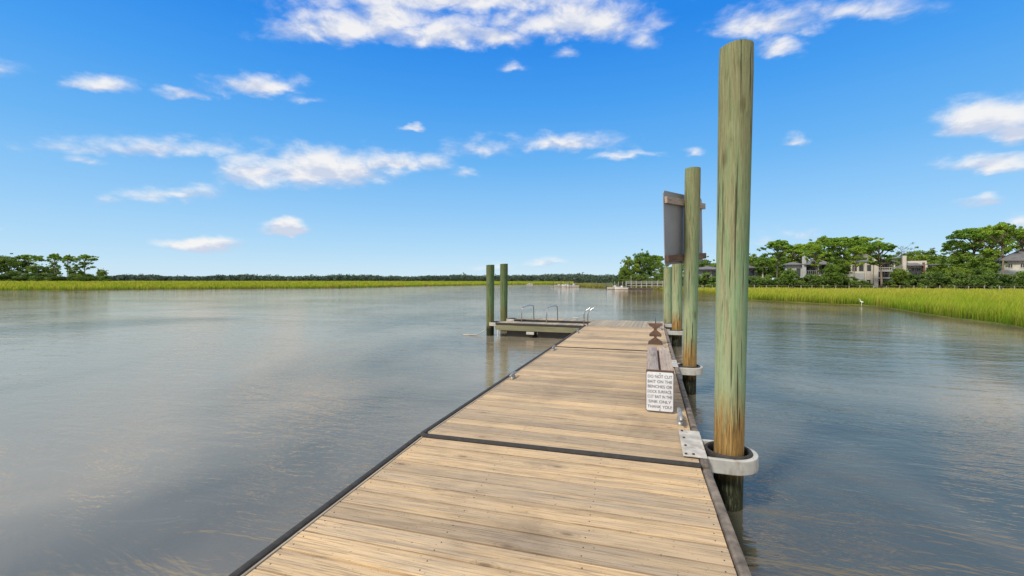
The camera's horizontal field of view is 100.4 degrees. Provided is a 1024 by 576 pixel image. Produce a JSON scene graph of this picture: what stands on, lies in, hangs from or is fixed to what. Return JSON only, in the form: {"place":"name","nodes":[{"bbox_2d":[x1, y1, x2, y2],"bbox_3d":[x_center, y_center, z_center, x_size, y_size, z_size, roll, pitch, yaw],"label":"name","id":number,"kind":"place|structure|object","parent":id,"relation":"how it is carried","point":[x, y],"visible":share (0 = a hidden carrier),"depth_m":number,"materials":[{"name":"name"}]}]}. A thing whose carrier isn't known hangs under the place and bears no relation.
{"place":"outdoors","nodes":[
{"label":"outdoors","id":0,"kind":"place"},
{"bbox_2d":[0,284,1023,575],"bbox_3d":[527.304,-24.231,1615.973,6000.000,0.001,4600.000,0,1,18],"label":"water","id":1,"kind":"structure","parent":0,"point":[184,432],"depth_m":6.35,"materials":[{"name":"liquid"}]},
{"bbox_2d":[228,433,751,575],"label":"dock section","id":2,"kind":"object","parent":1,"relation":"on","point":[423,504],"visible":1,"depth_m":2.71,"materials":[{"name":"brown wood"}]},
{"bbox_2d":[486,265,493,335],"bbox_3d":[-0.801,1.543,15.752,0.302,4.802,0.302,0,1,18],"label":"piling","id":3,"kind":"object","parent":1,"relation":"in","point":[489,296],"visible":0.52,"depth_m":15.61,"materials":[{"name":"green wood"}]},
{"bbox_2d":[500,264,507,330],"bbox_3d":[-0.322,1.469,17.260,0.311,4.902,0.311,0,1,18],"label":"piling","id":4,"kind":"object","parent":1,"relation":"in","point":[503,289],"visible":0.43,"depth_m":17.11,"materials":[{"name":"green wood"}]},
{"bbox_2d":[550,280,569,286],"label":"floating platform","id":5,"kind":"structure","parent":1,"relation":"on","point":[561,286],"depth_m":140.63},
{"bbox_2d":[489,305,671,338],"bbox_3d":[2.537,1.296,15.589,6.514,1.403,2.498,0,1,20],"label":"dock section","id":6,"kind":"object","parent":1,"relation":"on","point":[546,327],"visible":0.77,"depth_m":15.13,"materials":[{"name":"grey wood"}]},
{"bbox_2d":[421,345,758,475],"bbox_3d":[1.448,1.670,6.495,3.052,0.809,5.845,0,1,18],"label":"dock section","id":7,"kind":"object","parent":1,"relation":"on","point":[585,399],"visible":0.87,"depth_m":4.80,"materials":[{"name":"brown wood"}]},
{"bbox_2d":[646,346,673,372],"bbox_3d":[1.973,1.163,5.740,0.302,0.485,1.840,0,1,18],"label":"bench","id":8,"kind":"object","parent":7,"relation":"on","point":[659,360],"visible":0.57,"depth_m":5.51,"materials":[{"name":"grey wood"}]},
{"bbox_2d":[646,371,673,412],"bbox_3d":[1.676,1.178,4.841,0.300,0.458,0.015,0,1,18],"label":"warning sign","id":9,"kind":"object","parent":8,"relation":"attached to","point":[659,391],"visible":1,"depth_m":4.84,"materials":[{"name":"white plastic"}]},
{"bbox_2d":[553,325,682,353],"bbox_3d":[3.180,1.587,11.607,3.172,0.809,4.930,0,1,18],"label":"dock section","id":10,"kind":"object","parent":1,"relation":"on","point":[614,338],"visible":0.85,"depth_m":11.14,"materials":[{"name":"brown wood"}]},
{"bbox_2d":[648,318,662,344],"bbox_3d":[3.420,1.029,10.178,0.328,0.608,0.240,0,1,18],"label":"hourglass stand","id":11,"kind":"object","parent":10,"relation":"on","point":[655,333],"visible":1,"depth_m":10.07,"materials":[{"name":"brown wood"}]},
{"bbox_2d":[614,281,663,289],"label":"pier","id":12,"kind":"structure","parent":1,"relation":"in","point":[646,283],"depth_m":100.01,"materials":[{"name":"grey wood"}]},
{"bbox_2d":[664,267,671,336],"bbox_3d":[5.578,1.602,15.298,0.296,4.700,0.289,0,1,18],"label":"piling","id":13,"kind":"object","parent":1,"relation":"in","point":[667,294],"visible":0.49,"depth_m":15.16,"materials":[{"name":"green wood"}]},
{"bbox_2d":[672,263,681,346],"bbox_3d":[5.076,1.337,13.145,0.302,5.300,0.302,0,1,18],"label":"piling","id":14,"kind":"object","parent":1,"relation":"in","point":[676,299],"visible":0.41,"depth_m":13.01,"materials":[{"name":"green wood"}]},
{"bbox_2d":[682,167,700,394],"bbox_3d":[3.188,0.982,7.601,0.283,6.190,0.264,0,1,18],"label":"piling","id":15,"kind":"object","parent":1,"relation":"in","point":[692,189],"visible":0.66,"depth_m":7.49,"materials":[{"name":"green wood"}]},
{"bbox_2d":[663,191,705,264],"bbox_3d":[3.177,-1.073,7.759,0.064,1.230,1.919,1,5,42],"label":"notice board","id":16,"kind":"object","parent":15,"relation":"attached to","point":[673,212],"visible":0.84,"depth_m":7.38,"materials":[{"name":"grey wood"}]},
{"bbox_2d":[713,39,753,511],"bbox_3d":[1.960,1.010,3.806,0.294,6.258,0.274,0,1,18],"label":"piling","id":17,"kind":"object","parent":1,"relation":"in","point":[735,93],"visible":0.84,"depth_m":3.69,"materials":[{"name":"green wood"}]},
{"bbox_2d":[0,282,1023,329],"bbox_3d":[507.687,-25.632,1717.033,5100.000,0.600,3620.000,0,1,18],"label":"marsh ground","id":18,"kind":"structure","parent":0,"point":[1002,324],"depth_m":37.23,"materials":[{"name":"green plant"}]},
{"bbox_2d":[0,280,573,289],"bbox_3d":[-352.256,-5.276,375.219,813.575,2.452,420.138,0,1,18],"label":"marsh grass","id":19,"kind":"structure","parent":18,"relation":"on","point":[58,285],"depth_m":129.12,"materials":[{"name":"green plant"}]},
{"bbox_2d":[576,283,663,289],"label":"marsh grass","id":20,"kind":"structure","parent":18,"relation":"on","point":[593,285],"depth_m":122.52,"materials":[{"name":"green plant"}]},
{"bbox_2d":[698,285,1023,289],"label":"boardwalk","id":21,"kind":"structure","parent":18,"relation":"on","point":[849,286],"depth_m":74.71,"materials":[{"name":"wood"}]},
{"bbox_2d":[0,0,1023,279],"label":"sky","id":22,"kind":"structure","parent":0,"point":[402,138],"materials":[{"name":"blue"}]},
{"bbox_2d":[699,266,715,286],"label":"hidden house","id":23,"kind":"structure","parent":0,"point":[707,269],"depth_m":95.87,"materials":[{"name":"grey"}]},
{"bbox_2d":[589,283,1019,288],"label":"wooded shore ground","id":24,"kind":"structure","parent":0,"point":[830,287],"depth_m":83.01,"materials":[{"name":"green plant"}]},
{"bbox_2d":[611,275,633,285],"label":"shrub","id":25,"kind":"object","parent":24,"relation":"on","point":[621,279],"visible":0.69,"depth_m":107.55,"materials":[{"name":"green plant"}]},
{"bbox_2d":[617,265,631,278],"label":"oak tree","id":26,"kind":"object","parent":24,"relation":"on","point":[625,271],"visible":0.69,"depth_m":112.11,"materials":[{"name":"green plant"}]},
{"bbox_2d":[620,256,639,277],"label":"oak tree","id":27,"kind":"object","parent":24,"relation":"on","point":[628,262],"visible":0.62,"depth_m":114.87,"materials":[{"name":"green plant"}]},
{"bbox_2d":[625,274,645,286],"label":"shrub","id":28,"kind":"object","parent":24,"relation":"on","point":[638,276],"visible":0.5,"depth_m":107.12,"materials":[{"name":"green plant"}]},
{"bbox_2d":[632,249,655,276],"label":"oak tree","id":29,"kind":"object","parent":24,"relation":"on","point":[644,262],"visible":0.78,"depth_m":118.05,"materials":[{"name":"green plant"}]},
{"bbox_2d":[636,274,654,286],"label":"shrub","id":30,"kind":"object","parent":24,"relation":"on","point":[647,278],"visible":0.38,"depth_m":106.51,"materials":[{"name":"green plant"}]},
{"bbox_2d":[648,274,661,284],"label":"shrub","id":31,"kind":"object","parent":24,"relation":"on","point":[658,276],"visible":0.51,"depth_m":104.25,"materials":[{"name":"green plant"}]},
{"bbox_2d":[648,255,663,276],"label":"pine tree","id":32,"kind":"object","parent":24,"relation":"on","point":[659,258],"visible":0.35,"depth_m":123.14,"materials":[{"name":"green plant"}]},
{"bbox_2d":[651,261,670,277],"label":"oak tree","id":33,"kind":"object","parent":24,"relation":"on","point":[656,265],"visible":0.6,"depth_m":111.02,"materials":[{"name":"green plant"}]},
{"bbox_2d":[699,256,714,266],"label":"oak tree","id":34,"kind":"object","parent":24,"relation":"on","point":[704,262],"visible":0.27,"depth_m":102.85,"materials":[{"name":"green plant"}]},
{"bbox_2d":[698,272,715,286],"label":"shrub","id":35,"kind":"object","parent":24,"relation":"on","point":[704,278],"visible":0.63,"depth_m":85.05,"materials":[{"name":"green plant"}]},
{"bbox_2d":[705,275,715,287],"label":"shrub","id":36,"kind":"object","parent":24,"relation":"on","point":[711,282],"visible":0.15,"depth_m":83.30,"materials":[{"name":"green plant"}]},
{"bbox_2d":[749,253,765,272],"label":"oak tree","id":37,"kind":"object","parent":24,"relation":"on","point":[751,257],"visible":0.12,"depth_m":94.74,"materials":[{"name":"green plant"}]},
{"bbox_2d":[749,264,768,278],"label":"shingle house","id":38,"kind":"structure","parent":24,"relation":"on","point":[752,272],"depth_m":91.88,"materials":[{"name":"grey"}]},
{"bbox_2d":[748,275,772,287],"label":"shrub","id":39,"kind":"object","parent":24,"relation":"on","point":[753,280],"visible":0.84,"depth_m":78.65,"materials":[{"name":"green plant"}]},
{"bbox_2d":[749,254,778,277],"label":"oak tree","id":40,"kind":"object","parent":24,"relation":"on","point":[758,262],"visible":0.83,"depth_m":90.85,"materials":[{"name":"green plant"}]},
{"bbox_2d":[756,274,782,286],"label":"shrub","id":41,"kind":"object","parent":24,"relation":"on","point":[768,278],"visible":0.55,"depth_m":79.10,"materials":[{"name":"green plant"}]},
{"bbox_2d":[758,252,785,277],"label":"oak tree","id":42,"kind":"object","parent":24,"relation":"on","point":[779,266],"visible":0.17,"depth_m":115.38,"materials":[{"name":"green plant"}]},
{"bbox_2d":[757,239,794,275],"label":"pine tree","id":43,"kind":"object","parent":24,"relation":"on","point":[778,246],"visible":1,"depth_m":83.17,"materials":[{"name":"green plant"}]},
{"bbox_2d":[771,273,802,287],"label":"shrub","id":44,"kind":"object","parent":24,"relation":"on","point":[779,281],"visible":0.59,"depth_m":78.06,"materials":[{"name":"green plant"}]},
{"bbox_2d":[780,268,799,287],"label":"oak tree","id":45,"kind":"object","parent":24,"relation":"on","point":[790,278],"visible":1,"depth_m":75.49,"materials":[{"name":"green plant"}]},
{"bbox_2d":[779,253,806,272],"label":"oak tree","id":46,"kind":"object","parent":24,"relation":"on","point":[782,271],"visible":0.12,"depth_m":119.54,"materials":[{"name":"green plant"}]},
{"bbox_2d":[783,245,811,262],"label":"pine tree","id":47,"kind":"object","parent":24,"relation":"on","point":[796,250],"visible":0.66,"depth_m":96.66,"materials":[{"name":"green plant"}]},
{"bbox_2d":[787,276,812,287],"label":"shrub","id":48,"kind":"object","parent":24,"relation":"on","point":[803,284],"visible":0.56,"depth_m":77.72,"materials":[{"name":"green plant"}]},
{"bbox_2d":[789,243,813,263],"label":"pine tree","id":49,"kind":"object","parent":24,"relation":"on","point":[803,246],"visible":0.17,"depth_m":98.83,"materials":[{"name":"green plant"}]},
{"bbox_2d":[782,253,831,286],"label":"grey house","id":50,"kind":"structure","parent":24,"relation":"on","point":[804,268],"depth_m":88.64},
{"bbox_2d":[794,273,829,287],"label":"shrub","id":51,"kind":"object","parent":24,"relation":"on","point":[816,280],"visible":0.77,"depth_m":76.86,"materials":[{"name":"green plant"}]},
{"bbox_2d":[799,244,831,273],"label":"pine tree","id":52,"kind":"object","parent":24,"relation":"on","point":[816,249],"visible":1,"depth_m":79.75,"materials":[{"name":"green plant"}]},
{"bbox_2d":[802,235,842,261],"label":"pine tree","id":53,"kind":"object","parent":24,"relation":"on","point":[820,240],"visible":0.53,"depth_m":95.90,"materials":[{"name":"green plant"}]},
{"bbox_2d":[811,273,846,287],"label":"shrub","id":54,"kind":"object","parent":24,"relation":"on","point":[827,283],"visible":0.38,"depth_m":76.32,"materials":[{"name":"green plant"}]},
{"bbox_2d":[820,264,843,287],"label":"oak tree","id":55,"kind":"object","parent":24,"relation":"on","point":[833,272],"visible":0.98,"depth_m":76.11,"materials":[{"name":"green plant"}]},
{"bbox_2d":[818,256,852,275],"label":"oak tree","id":56,"kind":"object","parent":24,"relation":"on","point":[846,268],"visible":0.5,"depth_m":82.70,"materials":[{"name":"green plant"}]},
{"bbox_2d":[829,273,857,287],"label":"shrub","id":57,"kind":"object","parent":24,"relation":"on","point":[838,283],"visible":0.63,"depth_m":75.89,"materials":[{"name":"green plant"}]},
{"bbox_2d":[820,235,872,274],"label":"pine tree","id":58,"kind":"object","parent":24,"relation":"on","point":[836,242],"visible":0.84,"depth_m":88.55,"materials":[{"name":"green plant"}]},
{"bbox_2d":[842,245,867,276],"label":"pine tree","id":59,"kind":"object","parent":24,"relation":"on","point":[855,249],"visible":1,"depth_m":78.65,"materials":[{"name":"green plant"}]},
{"bbox_2d":[841,276,870,287],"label":"shrub","id":60,"kind":"object","parent":24,"relation":"on","point":[858,283],"visible":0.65,"depth_m":75.88,"materials":[{"name":"green plant"}]},
{"bbox_2d":[842,236,883,258],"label":"pine tree","id":61,"kind":"object","parent":24,"relation":"on","point":[866,239],"visible":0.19,"depth_m":92.91,"materials":[{"name":"green plant"}]},
{"bbox_2d":[842,254,898,286],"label":"cream house","id":62,"kind":"structure","parent":24,"relation":"on","point":[866,271],"depth_m":86.43,"materials":[{"name":"beige paint"}]},
{"bbox_2d":[858,242,897,287],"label":"pine tree","id":63,"kind":"object","parent":24,"relation":"on","point":[882,247],"visible":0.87,"depth_m":79.52,"materials":[{"name":"green plant"}]},
{"bbox_2d":[884,254,908,280],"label":"oak tree","id":64,"kind":"object","parent":24,"relation":"on","point":[897,258],"visible":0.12,"depth_m":103.25,"materials":[{"name":"green plant"}]},
{"bbox_2d":[883,277,914,287],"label":"shrub","id":65,"kind":"object","parent":24,"relation":"on","point":[892,283],"visible":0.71,"depth_m":76.27,"materials":[{"name":"green plant"}]},
{"bbox_2d":[891,267,910,284],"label":"oak tree","id":66,"kind":"object","parent":24,"relation":"on","point":[898,275],"visible":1,"depth_m":75.53,"materials":[{"name":"green plant"}]},
{"bbox_2d":[891,242,914,264],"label":"bare tree","id":67,"kind":"object","parent":24,"relation":"on","point":[901,255],"visible":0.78,"depth_m":97.77,"materials":[{"name":"grey plant"}]},
{"bbox_2d":[896,274,927,287],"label":"shrub","id":68,"kind":"object","parent":24,"relation":"on","point":[913,277],"visible":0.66,"depth_m":75.04,"materials":[{"name":"green plant"}]},
{"bbox_2d":[896,246,946,263],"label":"oak tree","id":69,"kind":"object","parent":24,"relation":"on","point":[928,256],"visible":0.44,"depth_m":103.45,"materials":[{"name":"green plant"}]},
{"bbox_2d":[895,256,949,277],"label":"white house","id":70,"kind":"structure","parent":24,"relation":"on","point":[915,267],"depth_m":84.55,"materials":[{"name":"beige paint"}]},
{"bbox_2d":[914,274,937,287],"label":"shrub","id":71,"kind":"object","parent":24,"relation":"on","point":[923,280],"visible":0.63,"depth_m":74.09,"materials":[{"name":"green plant"}]},
{"bbox_2d":[916,271,949,287],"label":"shrub","id":72,"kind":"object","parent":24,"relation":"on","point":[940,278],"visible":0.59,"depth_m":74.09,"materials":[{"name":"green plant"}]},
{"bbox_2d":[921,261,956,287],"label":"oak tree","id":73,"kind":"object","parent":24,"relation":"on","point":[943,267],"visible":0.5,"depth_m":81.09,"materials":[{"name":"green plant"}]},
{"bbox_2d":[931,271,969,288],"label":"shrub","id":74,"kind":"object","parent":24,"relation":"on","point":[956,282],"visible":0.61,"depth_m":72.65,"materials":[{"name":"green plant"}]},
{"bbox_2d":[928,250,973,272],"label":"oak tree","id":75,"kind":"object","parent":24,"relation":"on","point":[943,259],"visible":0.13,"depth_m":92.11,"materials":[{"name":"green plant"}]},
{"bbox_2d":[940,242,970,254],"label":"pine tree","id":76,"kind":"object","parent":24,"relation":"on","point":[946,248],"visible":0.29,"depth_m":96.79,"materials":[{"name":"green plant"}]},
{"bbox_2d":[946,266,971,274],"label":"oak tree","id":77,"kind":"object","parent":24,"relation":"on","point":[962,270],"visible":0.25,"depth_m":77.36,"materials":[{"name":"green plant"}]},
{"bbox_2d":[942,273,983,287],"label":"shrub","id":78,"kind":"object","parent":24,"relation":"on","point":[974,283],"visible":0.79,"depth_m":71.78,"materials":[{"name":"green plant"}]},
{"bbox_2d":[945,252,986,271],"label":"oak tree","id":79,"kind":"object","parent":24,"relation":"on","point":[960,263],"visible":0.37,"depth_m":87.22,"materials":[{"name":"green plant"}]},
{"bbox_2d":[942,227,1012,257],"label":"pine tree","id":80,"kind":"object","parent":24,"relation":"on","point":[970,234],"visible":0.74,"depth_m":88.89,"materials":[{"name":"green plant"}]},
{"bbox_2d":[967,268,994,287],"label":"shrub","id":81,"kind":"object","parent":24,"relation":"on","point":[978,272],"visible":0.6,"depth_m":71.55,"materials":[{"name":"green plant"}]},
{"bbox_2d":[969,265,994,275],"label":"oak tree","id":82,"kind":"object","parent":24,"relation":"on","point":[983,270],"visible":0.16,"depth_m":79.24,"materials":[{"name":"green plant"}]},
{"bbox_2d":[968,253,1008,275],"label":"oak tree","id":83,"kind":"object","parent":24,"relation":"on","point":[987,261],"visible":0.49,"depth_m":83.91,"materials":[{"name":"green plant"}]},
{"bbox_2d":[968,238,1015,258],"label":"pine tree","id":84,"kind":"object","parent":24,"relation":"on","point":[991,246],"visible":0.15,"depth_m":97.87,"materials":[{"name":"green plant"}]},
{"bbox_2d":[978,271,1013,288],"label":"shrub","id":85,"kind":"object","parent":24,"relation":"on","point":[995,284],"visible":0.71,"depth_m":70.95,"materials":[{"name":"green plant"}]},
{"bbox_2d":[979,222,1023,287],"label":"pine tree","id":86,"kind":"object","parent":24,"relation":"on","point":[1000,229],"visible":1,"depth_m":81.74,"materials":[{"name":"green plant"}]},
{"bbox_2d":[993,273,1023,288],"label":"shrub","id":87,"kind":"object","parent":24,"relation":"on","point":[1017,281],"visible":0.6,"depth_m":70.25,"materials":[{"name":"green plant"}]},
{"bbox_2d":[995,250,1023,275],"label":"pale yellow house","id":88,"kind":"structure","parent":24,"relation":"on","point":[1015,261],"depth_m":86.90,"materials":[{"name":"beige paint"}]},
{"bbox_2d":[1003,228,1023,254],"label":"pine tree","id":89,"kind":"object","parent":24,"relation":"on","point":[1019,246],"visible":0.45,"depth_m":87.79,"materials":[{"name":"green plant"}]},
{"bbox_2d":[1003,271,1023,288],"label":"shrub","id":90,"kind":"object","parent":24,"relation":"on","point":[1018,273],"visible":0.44,"depth_m":70.04,"materials":[{"name":"green plant"}]},
{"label":"left wood ground","id":91,"kind":"structure","parent":0,"visible":0},
{"bbox_2d":[0,270,23,280],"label":"shrub","id":92,"kind":"object","parent":91,"relation":"on","point":[5,277],"visible":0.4,"depth_m":179.38,"materials":[{"name":"green plant"}]},
{"bbox_2d":[0,253,28,276],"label":"oak tree","id":93,"kind":"object","parent":91,"relation":"on","point":[9,263],"visible":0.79,"depth_m":184.41,"materials":[{"name":"green plant"}]},
{"bbox_2d":[11,273,35,280],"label":"shrub","id":94,"kind":"object","parent":91,"relation":"on","point":[25,276],"visible":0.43,"depth_m":179.26,"materials":[{"name":"green plant"}]},
{"bbox_2d":[14,254,45,269],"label":"pine tree","id":95,"kind":"object","parent":91,"relation":"on","point":[27,259],"visible":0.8,"depth_m":189.95,"materials":[{"name":"green plant"}]},
{"bbox_2d":[22,263,49,275],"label":"oak tree","id":96,"kind":"object","parent":91,"relation":"on","point":[33,269],"visible":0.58,"depth_m":187.15,"materials":[{"name":"green plant"}]},
{"bbox_2d":[26,273,51,280],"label":"shrub","id":97,"kind":"object","parent":91,"relation":"on","point":[39,276],"visible":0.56,"depth_m":179.65,"materials":[{"name":"green plant"}]},
{"bbox_2d":[39,264,62,275],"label":"oak tree","id":98,"kind":"object","parent":91,"relation":"on","point":[50,269],"visible":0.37,"depth_m":191.37,"materials":[{"name":"green plant"}]},
{"bbox_2d":[45,253,61,273],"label":"pine tree","id":99,"kind":"object","parent":91,"relation":"on","point":[54,257],"visible":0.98,"depth_m":185.29,"materials":[{"name":"green plant"}]},
{"bbox_2d":[44,272,67,281],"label":"shrub","id":100,"kind":"object","parent":91,"relation":"on","point":[55,277],"visible":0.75,"depth_m":179.67,"materials":[{"name":"green plant"}]},
{"bbox_2d":[57,254,77,276],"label":"pine tree","id":101,"kind":"object","parent":91,"relation":"on","point":[68,259],"visible":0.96,"depth_m":185.77,"materials":[{"name":"green plant"}]},
{"bbox_2d":[66,273,83,280],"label":"shrub","id":102,"kind":"object","parent":91,"relation":"on","point":[72,276],"visible":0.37,"depth_m":180.04,"materials":[{"name":"green plant"}]},
{"bbox_2d":[66,264,84,276],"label":"oak tree","id":103,"kind":"object","parent":91,"relation":"on","point":[75,267],"visible":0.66,"depth_m":183.52,"materials":[{"name":"green plant"}]},
{"bbox_2d":[71,254,98,276],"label":"pine tree","id":104,"kind":"object","parent":91,"relation":"on","point":[85,257],"visible":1,"depth_m":185.65,"materials":[{"name":"green plant"}]},
{"bbox_2d":[75,273,98,280],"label":"shrub","id":105,"kind":"object","parent":91,"relation":"on","point":[89,277],"visible":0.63,"depth_m":178.84,"materials":[{"name":"green plant"}]},
{"bbox_2d":[96,268,108,277],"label":"oak tree","id":106,"kind":"object","parent":91,"relation":"on","point":[102,272],"visible":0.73,"depth_m":185.04,"materials":[{"name":"green plant"}]},
{"bbox_3d":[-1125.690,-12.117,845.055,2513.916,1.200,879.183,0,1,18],"label":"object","id":107,"kind":"structure","parent":0,"visible":0},
{"bbox_2d":[93,276,113,281],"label":"shrub","id":108,"kind":"object","parent":107,"relation":"on","point":[104,278],"visible":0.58,"depth_m":179.76,"materials":[{"name":"green plant"}]},
{"bbox_2d":[94,272,619,282],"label":"wood","id":109,"kind":"object","parent":107,"relation":"on","point":[587,278],"visible":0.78,"depth_m":414.07,"materials":[{"name":"green plant"}]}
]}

